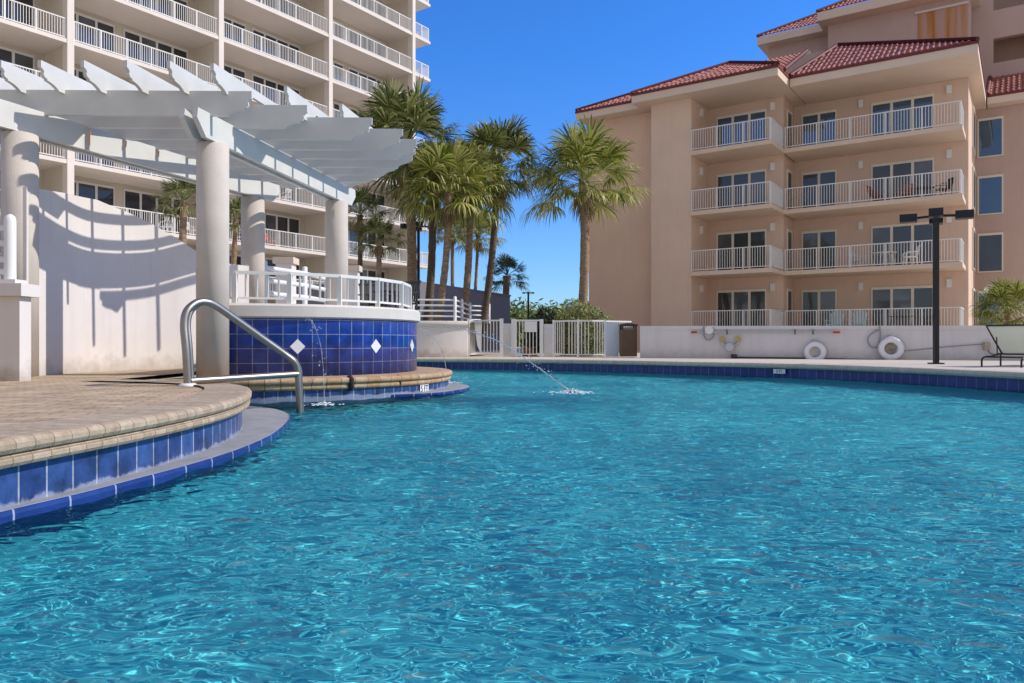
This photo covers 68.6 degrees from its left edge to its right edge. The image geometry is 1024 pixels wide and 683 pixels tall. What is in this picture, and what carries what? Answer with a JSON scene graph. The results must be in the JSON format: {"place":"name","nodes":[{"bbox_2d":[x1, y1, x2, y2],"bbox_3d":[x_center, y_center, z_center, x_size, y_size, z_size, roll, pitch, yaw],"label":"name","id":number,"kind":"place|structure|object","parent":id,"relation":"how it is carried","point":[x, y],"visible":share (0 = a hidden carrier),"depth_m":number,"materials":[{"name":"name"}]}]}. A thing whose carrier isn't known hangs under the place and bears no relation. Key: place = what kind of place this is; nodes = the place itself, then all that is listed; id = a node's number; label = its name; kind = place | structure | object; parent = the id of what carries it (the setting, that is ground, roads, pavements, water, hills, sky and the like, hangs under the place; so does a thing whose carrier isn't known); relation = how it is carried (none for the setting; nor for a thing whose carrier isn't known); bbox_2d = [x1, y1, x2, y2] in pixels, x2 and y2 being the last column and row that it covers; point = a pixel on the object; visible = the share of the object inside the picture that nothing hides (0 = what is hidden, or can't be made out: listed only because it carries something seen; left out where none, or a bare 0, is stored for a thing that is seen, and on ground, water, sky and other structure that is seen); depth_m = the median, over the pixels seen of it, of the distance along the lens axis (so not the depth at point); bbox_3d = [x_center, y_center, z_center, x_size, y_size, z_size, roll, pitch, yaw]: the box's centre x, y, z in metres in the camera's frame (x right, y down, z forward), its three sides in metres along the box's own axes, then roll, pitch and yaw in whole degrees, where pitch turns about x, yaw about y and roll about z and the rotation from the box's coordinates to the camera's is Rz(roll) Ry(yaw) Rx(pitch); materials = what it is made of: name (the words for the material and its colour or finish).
{"place":"outdoors","nodes":[
{"label":"outdoors","id":0,"kind":"place"},
{"bbox_2d":[0,368,203,426],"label":"pool deck","id":1,"kind":"structure","parent":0,"point":[44,398],"depth_m":6.23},
{"bbox_2d":[0,60,416,376],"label":"pergola","id":2,"kind":"object","parent":1,"relation":"on","point":[216,146],"visible":0.76,"depth_m":9.96,"materials":[{"name":"paint"}]},
{"bbox_2d":[179,298,303,411],"bbox_3d":[-2.850,0.208,8.005,0.268,1.299,1.562,0,0,34],"label":"pool handrail","id":3,"kind":"object","parent":1,"relation":"on","point":[189,309],"visible":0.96,"depth_m":7.79,"materials":[{"name":"metal"}]},
{"bbox_2d":[0,0,429,303],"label":"apartment tower","id":4,"kind":"structure","parent":0,"point":[327,57],"depth_m":46.74,"materials":[{"name":"white paint"}]},
{"bbox_2d":[0,46,34,77],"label":"sliding door","id":5,"kind":"structure","parent":4,"relation":"in","point":[6,54],"depth_m":37.01,"materials":[{"name":"white paint"}]},
{"bbox_2d":[0,0,34,27],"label":"sliding door","id":6,"kind":"structure","parent":4,"relation":"in","point":[28,2],"depth_m":37.14,"materials":[{"name":"white paint"}]},
{"bbox_2d":[74,180,114,205],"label":"sliding door","id":7,"kind":"structure","parent":4,"relation":"in","point":[103,193],"depth_m":40.08,"materials":[{"name":"white paint"}]},
{"bbox_2d":[74,11,114,53],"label":"sliding door","id":8,"kind":"structure","parent":4,"relation":"in","point":[78,17],"depth_m":40.07,"materials":[{"name":"white paint"}]},
{"bbox_2d":[75,152,114,167],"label":"sliding door","id":9,"kind":"structure","parent":4,"relation":"in","point":[76,154],"depth_m":39.98,"materials":[{"name":"white paint"}]},
{"bbox_2d":[123,188,187,234],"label":"sliding door","id":10,"kind":"structure","parent":4,"relation":"in","point":[133,199],"depth_m":42.45,"materials":[{"name":"white paint"}]},
{"bbox_2d":[123,28,187,70],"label":"sliding door","id":11,"kind":"structure","parent":4,"relation":"in","point":[128,34],"depth_m":42.74,"materials":[{"name":"white paint"}]},
{"bbox_2d":[125,0,187,21],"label":"sliding door","id":12,"kind":"structure","parent":4,"relation":"in","point":[170,5],"depth_m":43.54,"materials":[{"name":"white paint"}]},
{"bbox_2d":[224,63,245,83],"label":"sliding door","id":13,"kind":"structure","parent":4,"relation":"in","point":[230,69],"depth_m":47.25,"materials":[{"name":"white paint"}]},
{"bbox_2d":[224,16,245,45],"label":"sliding door","id":14,"kind":"structure","parent":4,"relation":"in","point":[233,29],"depth_m":47.19,"materials":[{"name":"white paint"}]},
{"bbox_2d":[252,73,299,104],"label":"sliding door","id":15,"kind":"structure","parent":4,"relation":"in","point":[256,78],"depth_m":49.46,"materials":[{"name":"white paint"}]},
{"bbox_2d":[252,27,299,64],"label":"sliding door","id":16,"kind":"structure","parent":4,"relation":"in","point":[256,31],"depth_m":49.72,"materials":[{"name":"white paint"}]},
{"bbox_2d":[256,0,299,19],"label":"sliding door","id":17,"kind":"structure","parent":4,"relation":"in","point":[292,1],"depth_m":50.53,"materials":[{"name":"white paint"}]},
{"bbox_2d":[265,257,299,291],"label":"sliding door","id":18,"kind":"structure","parent":4,"relation":"in","point":[269,260],"depth_m":49.65,"materials":[{"name":"white paint"}]},
{"bbox_2d":[265,212,299,248],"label":"sliding door","id":19,"kind":"structure","parent":4,"relation":"in","point":[272,221],"depth_m":50.26,"materials":[{"name":"white paint"}]},
{"bbox_2d":[333,60,343,83],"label":"sliding door","id":20,"kind":"structure","parent":4,"relation":"in","point":[335,63],"depth_m":54.34,"materials":[{"name":"white paint"}]},
{"bbox_2d":[348,228,384,259],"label":"sliding door","id":21,"kind":"structure","parent":4,"relation":"in","point":[368,235],"depth_m":55.90,"materials":[{"name":"white paint"}]},
{"bbox_2d":[348,188,384,218],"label":"sliding door","id":22,"kind":"structure","parent":4,"relation":"in","point":[382,203],"depth_m":57.40,"materials":[{"name":"white paint"}]},
{"bbox_2d":[348,67,384,95],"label":"sliding door","id":23,"kind":"structure","parent":4,"relation":"in","point":[350,69],"depth_m":56.29,"materials":[{"name":"white paint"}]},
{"bbox_2d":[348,27,384,57],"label":"sliding door","id":24,"kind":"structure","parent":4,"relation":"in","point":[351,33],"depth_m":56.53,"materials":[{"name":"white paint"}]},
{"bbox_2d":[351,0,384,17],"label":"sliding door","id":25,"kind":"structure","parent":4,"relation":"in","point":[355,1],"depth_m":57.40,"materials":[{"name":"white paint"}]},
{"bbox_2d":[362,268,384,282],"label":"sliding door","id":26,"kind":"structure","parent":4,"relation":"in","point":[366,272],"depth_m":57.05,"materials":[{"name":"white paint"}]},
{"bbox_2d":[272,257,298,303],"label":"pillar","id":27,"kind":"structure","parent":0,"point":[287,262],"depth_m":18.80,"materials":[{"name":"white paint"}]},
{"bbox_2d":[296,281,510,350],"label":"gray building","id":28,"kind":"structure","parent":0,"point":[499,306],"depth_m":40.05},
{"bbox_2d":[0,369,1023,682],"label":"pool water","id":29,"kind":"structure","parent":0,"point":[492,525],"depth_m":2.92,"materials":[{"name":"liquid"}]},
{"bbox_2d":[304,316,343,405],"bbox_3d":[-2.483,0.285,9.872,0.498,1.267,1.154,0,0,-15],"label":"water jet","id":30,"kind":"object","parent":29,"relation":"on","point":[324,403],"visible":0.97,"depth_m":9.52,"materials":[{"name":"white"}]},
{"bbox_2d":[423,321,605,394],"bbox_3d":[-0.118,0.238,11.715,3.138,1.138,0.745,0,0,8],"label":"water jet","id":31,"kind":"object","parent":29,"relation":"on","point":[567,390],"visible":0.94,"depth_m":11.71,"materials":[{"name":"white"}]},
{"bbox_2d":[155,0,869,379],"label":"sky","id":32,"kind":"structure","parent":0,"point":[540,61],"materials":[{"name":"blue"}]},
{"bbox_2d":[125,347,1023,379],"bbox_3d":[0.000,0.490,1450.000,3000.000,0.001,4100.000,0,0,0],"label":"ground","id":33,"kind":"structure","parent":0,"point":[995,364],"depth_m":18.38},
{"bbox_2d":[0,279,41,380],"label":"wall","id":34,"kind":"structure","parent":33,"relation":"on","point":[16,295],"depth_m":8.30,"materials":[{"name":"white paint"}]},
{"bbox_2d":[0,214,16,278],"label":"pipe railing","id":35,"kind":"object","parent":34,"relation":"on","point":[9,244],"visible":0.94,"depth_m":8.36,"materials":[{"name":"white plastic"}]},
{"bbox_2d":[0,379,251,469],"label":"coping","id":36,"kind":"object","parent":33,"relation":"on","point":[28,443],"visible":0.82,"depth_m":4.12,"materials":[{"name":"stone"}]},
{"bbox_2d":[23,187,248,375],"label":"curved wall","id":37,"kind":"structure","parent":33,"relation":"on","point":[118,289],"depth_m":11.07,"materials":[{"name":"white paint"}]},
{"bbox_2d":[229,195,240,264],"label":"palm tree","id":38,"kind":"object","parent":33,"relation":"on","point":[235,204],"visible":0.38,"depth_m":23.92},
{"bbox_2d":[158,303,468,403],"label":"fountain wall","id":39,"kind":"structure","parent":33,"relation":"on","point":[369,352],"depth_m":10.55,"materials":[{"name":"blue tile"}]},
{"bbox_2d":[229,271,411,308],"bbox_3d":[-2.661,-0.747,11.327,0.920,0.450,3.655,0,0,42],"label":"fountain railing","id":40,"kind":"object","parent":39,"relation":"on","point":[405,294],"visible":0.81,"depth_m":10.79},
{"bbox_2d":[348,265,361,305],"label":"pillar","id":41,"kind":"structure","parent":33,"relation":"on","point":[354,270],"depth_m":20.84,"materials":[{"name":"white paint"}]},
{"bbox_2d":[348,185,391,283],"bbox_3d":[-5.952,-2.811,29.033,2.485,6.619,2.618,0,0,42],"label":"palm tree","id":42,"kind":"object","parent":33,"relation":"on","point":[360,196],"visible":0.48,"depth_m":28.84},
{"bbox_2d":[428,217,476,285],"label":"palm tree","id":43,"kind":"object","parent":33,"relation":"on","point":[453,239],"visible":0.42,"depth_m":47.89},
{"bbox_2d":[417,321,518,356],"bbox_3d":[-2.780,-0.075,26.345,6.360,1.130,6.409,0,0,0],"label":"round planter","id":44,"kind":"object","parent":33,"relation":"on","point":[453,341],"visible":0.3,"depth_m":23.26,"materials":[{"name":"white paint"}]},
{"bbox_2d":[348,213,409,300],"bbox_3d":[-4.439,-1.921,24.937,2.031,4.840,1.928,0,0,23],"label":"palm tree","id":45,"kind":"object","parent":44,"relation":"in","point":[375,225],"visible":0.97,"depth_m":24.85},
{"bbox_2d":[339,75,464,308],"bbox_3d":[-3.854,-5.034,27.024,5.354,8.983,5.384,0,0,0],"label":"palm tree","id":46,"kind":"object","parent":44,"relation":"in","point":[416,111],"visible":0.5,"depth_m":26.12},
{"bbox_2d":[400,221,436,309],"bbox_3d":[-3.615,-2.465,29.000,1.181,4.130,1.181,0,0,38],"label":"lamp post","id":47,"kind":"object","parent":44,"relation":"on","point":[404,226],"visible":0.52,"depth_m":28.95,"materials":[{"name":"black metal"}]},
{"bbox_2d":[380,137,476,320],"bbox_3d":[-3.055,-4.130,28.516,4.066,7.196,4.284,0,0,0],"label":"palm tree","id":48,"kind":"object","parent":44,"relation":"in","point":[431,264],"visible":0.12,"depth_m":28.37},
{"bbox_2d":[394,296,489,322],"bbox_3d":[-1.633,-1.030,25.662,1.829,0.800,5.244,0,0,31],"label":"pipe fence","id":49,"kind":"object","parent":44,"relation":"on","point":[455,306],"visible":0.66,"depth_m":23.67,"materials":[{"name":"white plastic"}]},
{"bbox_2d":[386,134,510,320],"bbox_3d":[-2.051,-3.798,25.254,4.349,6.485,4.126,0,0,0],"label":"palm tree","id":50,"kind":"object","parent":44,"relation":"on","point":[452,156],"visible":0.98,"depth_m":24.70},
{"bbox_2d":[423,138,522,320],"bbox_3d":[-1.454,-3.883,27.051,3.953,6.642,3.935,0,0,0],"label":"palm tree","id":51,"kind":"object","parent":44,"relation":"on","point":[468,267],"visible":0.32,"depth_m":26.88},
{"bbox_2d":[447,113,555,339],"bbox_3d":[-0.514,-4.353,27.966,4.842,8.560,4.703,0,0,0],"label":"palm tree","id":52,"kind":"object","parent":44,"relation":"in","point":[507,137],"visible":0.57,"depth_m":27.37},
{"bbox_2d":[454,213,507,289],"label":"palm tree","id":53,"kind":"object","parent":33,"relation":"on","point":[478,244],"visible":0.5,"depth_m":49.89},
{"bbox_2d":[467,319,502,356],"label":"picket gate","id":54,"kind":"structure","parent":33,"relation":"on","point":[476,326],"depth_m":23.91,"materials":[{"name":"white plastic"}]},
{"bbox_2d":[481,252,530,294],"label":"palm tree","id":55,"kind":"object","parent":33,"relation":"on","point":[503,262],"visible":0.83,"depth_m":59.73,"materials":[{"name":"green plant"}]},
{"bbox_2d":[503,319,513,356],"bbox_3d":[-0.078,-0.115,24.085,0.392,1.210,0.310,0,0,0],"label":"post","id":56,"kind":"object","parent":33,"relation":"on","point":[508,335],"visible":1,"depth_m":24.20,"materials":[{"name":"white plastic"}]},
{"bbox_2d":[514,319,542,356],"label":"picket gate","id":57,"kind":"structure","parent":33,"relation":"on","point":[530,325],"depth_m":23.86,"materials":[{"name":"white metal"}]},
{"bbox_2d":[525,307,565,352],"bbox_3d":[1.479,-0.331,31.983,1.883,2.387,1.873,0,0,0],"label":"shrub","id":58,"kind":"object","parent":33,"relation":"on","point":[546,315],"visible":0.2,"depth_m":31.64,"materials":[{"name":"green plant"}]},
{"bbox_2d":[544,324,551,356],"bbox_3d":[1.178,-0.037,24.220,0.290,1.055,0.040,0,0,0],"label":"privacy screen","id":59,"kind":"object","parent":33,"relation":"on","point":[547,340],"visible":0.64,"depth_m":24.20,"materials":[{"name":"white plastic"}]},
{"bbox_2d":[510,297,588,346],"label":"dune scrub","id":60,"kind":"object","parent":33,"relation":"on","point":[517,312],"visible":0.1,"depth_m":66.80,"materials":[{"name":"green plant"}]},
{"bbox_2d":[552,319,605,356],"bbox_3d":[2.069,-0.098,23.504,1.726,1.176,0.489,0,0,14],"label":"picket fence","id":61,"kind":"object","parent":33,"relation":"on","point":[554,335],"visible":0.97,"depth_m":23.45,"materials":[{"name":"white plastic"}]},
{"bbox_2d":[554,301,613,356],"bbox_3d":[2.342,-0.296,25.001,2.335,2.181,2.069,0,0,0],"label":"shrub","id":62,"kind":"object","parent":33,"relation":"on","point":[582,311],"visible":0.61,"depth_m":24.54,"materials":[{"name":"green plant"}]},
{"bbox_2d":[517,113,653,344],"bbox_3d":[2.521,-3.590,26.017,4.761,8.196,4.539,0,0,0],"label":"palm tree","id":63,"kind":"object","parent":33,"relation":"on","point":[574,146],"visible":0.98,"depth_m":25.53,"materials":[{"name":"plant"}]},
{"bbox_2d":[606,323,618,356],"bbox_3d":[3.114,-0.052,23.275,0.388,1.045,0.050,0,0,0],"label":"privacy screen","id":64,"kind":"object","parent":33,"relation":"on","point":[612,339],"visible":1,"depth_m":23.25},
{"bbox_2d":[619,323,637,356],"bbox_3d":[3.565,-0.061,23.040,0.515,1.043,0.520,0,0,0],"label":"trash bin","id":65,"kind":"object","parent":33,"relation":"on","point":[627,341],"visible":1,"depth_m":22.80,"materials":[{"name":"brown plastic"}]},
{"bbox_2d":[417,358,1023,379],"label":"coping","id":66,"kind":"object","parent":33,"relation":"on","point":[1004,374],"visible":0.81,"depth_m":16.75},
{"bbox_2d":[640,326,1023,359],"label":"deck wall","id":67,"kind":"structure","parent":33,"relation":"on","point":[848,342],"depth_m":20.95,"materials":[{"name":"paint"}]},
{"bbox_2d":[691,330,839,333],"bbox_3d":[7.146,-0.271,21.329,4.012,0.158,0.116,0,0,19],"label":"reach pole","id":68,"kind":"object","parent":67,"relation":"on","point":[794,331],"visible":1,"depth_m":21.21,"materials":[{"name":"metal"}]},
{"bbox_2d":[731,354,884,359],"bbox_3d":[9.366,0.459,20.537,6.478,0.193,0.120,0,0,19],"label":"drain pipe","id":69,"kind":"object","parent":67,"relation":"attached to","point":[733,355],"visible":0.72,"depth_m":21.14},
{"bbox_2d":[803,340,827,358],"bbox_3d":[8.437,0.288,20.855,0.658,0.664,0.230,0,0,19],"label":"life ring","id":70,"kind":"object","parent":67,"relation":"attached to","point":[809,351],"visible":0.84,"depth_m":20.79,"materials":[{"name":"plastic"}]},
{"bbox_2d":[877,335,905,359],"bbox_3d":[10.233,0.184,20.228,0.711,0.719,0.208,0,0,19],"label":"life ring","id":71,"kind":"object","parent":67,"relation":"attached to","point":[882,349],"visible":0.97,"depth_m":20.18,"materials":[{"name":"plastic"}]},
{"bbox_2d":[900,207,973,363],"bbox_3d":[9.215,-1.153,16.300,1.181,3.286,1.181,0,0,-16],"label":"lamp post","id":72,"kind":"object","parent":33,"relation":"on","point":[935,216],"visible":0.95,"depth_m":16.25,"materials":[{"name":"black metal"}]},
{"bbox_2d":[967,275,1023,325],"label":"bush","id":73,"kind":"object","parent":33,"relation":"on","point":[1004,293],"visible":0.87,"depth_m":23.32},
{"bbox_2d":[981,324,1023,367],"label":"lounge chair","id":74,"kind":"object","parent":33,"relation":"on","point":[1008,339],"visible":0.98,"depth_m":14.61,"materials":[{"name":"fabric"}]},
{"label":"terrace","id":75,"kind":"structure","parent":33,"relation":"on","visible":0},
{"bbox_2d":[150,178,195,244],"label":"palm tree","id":76,"kind":"object","parent":75,"relation":"on","point":[180,186],"visible":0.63,"depth_m":19.84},
{"bbox_2d":[265,260,325,304],"bbox_3d":[-4.274,-0.960,15.283,0.284,1.120,2.759,0,0,11],"label":"pipe fence","id":77,"kind":"object","parent":75,"relation":"on","point":[304,285],"visible":0.38,"depth_m":14.85,"materials":[{"name":"white plastic"}]},
{"bbox_2d":[358,283,390,307],"bbox_3d":[-3.128,-0.863,17.041,0.585,0.925,0.600,0,0,-34],"label":"patio chair","id":78,"kind":"object","parent":75,"relation":"on","point":[365,294],"visible":0.56,"depth_m":17.13,"materials":[{"name":"brown metal"}]},
{"bbox_2d":[384,280,420,310],"bbox_3d":[-2.364,-0.863,16.235,0.600,0.925,0.585,0,0,-44],"label":"patio chair","id":79,"kind":"object","parent":75,"relation":"on","point":[414,286],"visible":0.46,"depth_m":16.25,"materials":[{"name":"brown metal"}]},
{"bbox_2d":[575,0,1023,350],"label":"salmon building","id":80,"kind":"structure","parent":0,"point":[757,177],"depth_m":37.06,"materials":[{"name":"paint"}]},
{"bbox_2d":[716,289,766,325],"bbox_3d":[11.487,-1.530,37.611,2.500,2.140,0.072,0,0,34],"label":"sliding door","id":81,"kind":"structure","parent":80,"relation":"in","point":[746,299],"depth_m":37.59,"materials":[{"name":"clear glass"}]},
{"bbox_2d":[716,229,766,269],"bbox_3d":[11.487,-4.480,37.611,2.500,2.140,0.072,0,0,34],"label":"sliding door","id":82,"kind":"structure","parent":80,"relation":"in","point":[758,237],"depth_m":37.59,"materials":[{"name":"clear glass"}]},
{"bbox_2d":[716,169,766,208],"bbox_3d":[11.487,-7.430,37.611,2.500,2.140,0.072,0,0,34],"label":"sliding door","id":83,"kind":"structure","parent":80,"relation":"in","point":[754,176],"depth_m":37.59,"materials":[{"name":"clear glass"}]},
{"bbox_2d":[716,109,766,146],"bbox_3d":[11.487,-10.380,37.611,2.500,2.140,0.072,0,0,34],"label":"sliding door","id":84,"kind":"structure","parent":80,"relation":"in","point":[757,114],"depth_m":37.59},
{"bbox_2d":[787,289,792,325],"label":"sliding door","id":85,"kind":"structure","parent":80,"relation":"in","point":[789,291],"depth_m":37.35,"materials":[{"name":"clear glass"}]},
{"bbox_2d":[787,229,792,270],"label":"sliding door","id":86,"kind":"structure","parent":80,"relation":"in","point":[789,232],"depth_m":37.35,"materials":[{"name":"clear glass"}]},
{"bbox_2d":[787,169,792,209],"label":"sliding door","id":87,"kind":"structure","parent":80,"relation":"in","point":[789,173],"depth_m":37.35,"materials":[{"name":"clear glass"}]},
{"bbox_2d":[787,109,792,147],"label":"sliding door","id":88,"kind":"structure","parent":80,"relation":"in","point":[789,114],"depth_m":37.35,"materials":[{"name":"clear glass"}]},
{"bbox_2d":[802,289,836,325],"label":"sliding door","id":89,"kind":"structure","parent":80,"relation":"in","point":[817,299],"depth_m":37.41,"materials":[{"name":"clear glass"}]},
{"bbox_2d":[802,229,836,269],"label":"sliding door","id":90,"kind":"structure","parent":80,"relation":"in","point":[817,238],"depth_m":37.39,"materials":[{"name":"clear glass"}]},
{"bbox_2d":[802,169,836,207],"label":"sliding door","id":91,"kind":"structure","parent":80,"relation":"in","point":[825,176],"depth_m":37.39,"materials":[{"name":"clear glass"}]},
{"bbox_2d":[802,109,836,145],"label":"sliding door","id":92,"kind":"structure","parent":80,"relation":"in","point":[827,115],"depth_m":37.39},
{"bbox_2d":[824,310,846,325],"bbox_3d":[15.442,-0.966,35.780,0.860,1.076,0.992,0,0,34],"label":"adirondack chair","id":93,"kind":"object","parent":80,"relation":"on","point":[835,314],"visible":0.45,"depth_m":36.02,"materials":[{"name":"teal plastic"}]},
{"bbox_2d":[848,310,867,325],"bbox_3d":[16.269,-0.966,35.218,0.860,1.076,0.992,0,0,34],"label":"adirondack chair","id":94,"kind":"object","parent":80,"relation":"on","point":[864,319],"visible":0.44,"depth_m":35.40,"materials":[{"name":"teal plastic"}]},
{"bbox_2d":[871,285,932,325],"bbox_3d":[18.381,-1.530,35.342,2.650,2.140,0.072,0,0,34],"label":"sliding door","id":95,"kind":"structure","parent":80,"relation":"in","point":[898,296],"depth_m":35.34,"materials":[{"name":"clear glass"}]},
{"bbox_2d":[871,222,932,266],"bbox_3d":[18.381,-4.480,35.342,2.650,2.140,0.072,0,0,34],"label":"sliding door","id":96,"kind":"structure","parent":80,"relation":"in","point":[918,231],"depth_m":35.37,"materials":[{"name":"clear glass"}]},
{"bbox_2d":[871,157,933,201],"bbox_3d":[18.381,-7.430,35.342,2.650,2.140,0.072,0,0,34],"label":"sliding door","id":97,"kind":"structure","parent":80,"relation":"in","point":[924,165],"depth_m":35.37,"materials":[{"name":"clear glass"}]},
{"bbox_2d":[871,93,933,135],"bbox_3d":[18.381,-10.380,35.342,2.650,2.140,0.072,0,0,34],"label":"sliding door","id":98,"kind":"structure","parent":80,"relation":"in","point":[903,119],"depth_m":35.34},
{"bbox_2d":[972,227,975,271],"bbox_3d":[22.978,-4.550,37.282,0.072,2.000,2.300,0,0,34],"label":"window","id":99,"kind":"structure","parent":80,"relation":"in","point":[973,229],"depth_m":36.75,"materials":[{"name":"clear glass"}]},
{"bbox_2d":[972,166,975,213],"bbox_3d":[22.978,-7.500,37.282,0.072,2.000,2.300,0,0,34],"label":"window","id":100,"kind":"structure","parent":80,"relation":"in","point":[973,169],"depth_m":36.75,"materials":[{"name":"beige glass"}]},
{"bbox_2d":[972,105,975,155],"bbox_3d":[22.978,-10.450,37.282,0.072,2.000,2.300,0,0,34],"label":"window","id":101,"kind":"structure","parent":80,"relation":"in","point":[973,109],"depth_m":36.85,"materials":[{"name":"beige glass"}]},
{"bbox_2d":[977,291,1002,325],"bbox_3d":[24.452,-1.600,38.349,1.120,2.000,0.072,0,0,34],"label":"window","id":102,"kind":"structure","parent":80,"relation":"in","point":[981,292],"depth_m":38.49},
{"bbox_2d":[977,232,1002,272],"bbox_3d":[24.452,-4.550,38.349,1.120,2.000,0.072,0,0,34],"label":"window","id":103,"kind":"structure","parent":80,"relation":"in","point":[989,245],"depth_m":38.36,"materials":[{"name":"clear glass"}]},
{"bbox_2d":[977,174,1002,214],"bbox_3d":[24.452,-7.500,38.349,1.120,2.000,0.072,0,0,34],"label":"window","id":104,"kind":"structure","parent":80,"relation":"in","point":[989,187],"depth_m":38.36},
{"bbox_2d":[977,116,1002,157],"bbox_3d":[24.452,-10.450,38.349,1.120,2.000,0.072,0,0,34],"label":"window","id":105,"kind":"structure","parent":80,"relation":"in","point":[989,130],"depth_m":38.36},
{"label":"pool basin","id":106,"kind":"structure","parent":0,"visible":0},
{"bbox_2d":[0,412,241,508],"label":"tile band","id":107,"kind":"object","parent":106,"relation":"attached to","point":[21,484],"visible":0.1,"depth_m":4.01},
{"bbox_2d":[0,406,290,523],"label":"ledge tile edge","id":108,"kind":"object","parent":106,"relation":"attached to","point":[12,514],"visible":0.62,"depth_m":4.03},
{"bbox_2d":[0,406,288,510],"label":"pool ledge","id":109,"kind":"object","parent":108,"relation":"on","point":[258,423],"visible":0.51,"depth_m":5.57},
{"bbox_2d":[417,362,1023,390],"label":"tile band","id":110,"kind":"object","parent":106,"relation":"attached to","point":[976,382],"visible":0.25,"depth_m":16.94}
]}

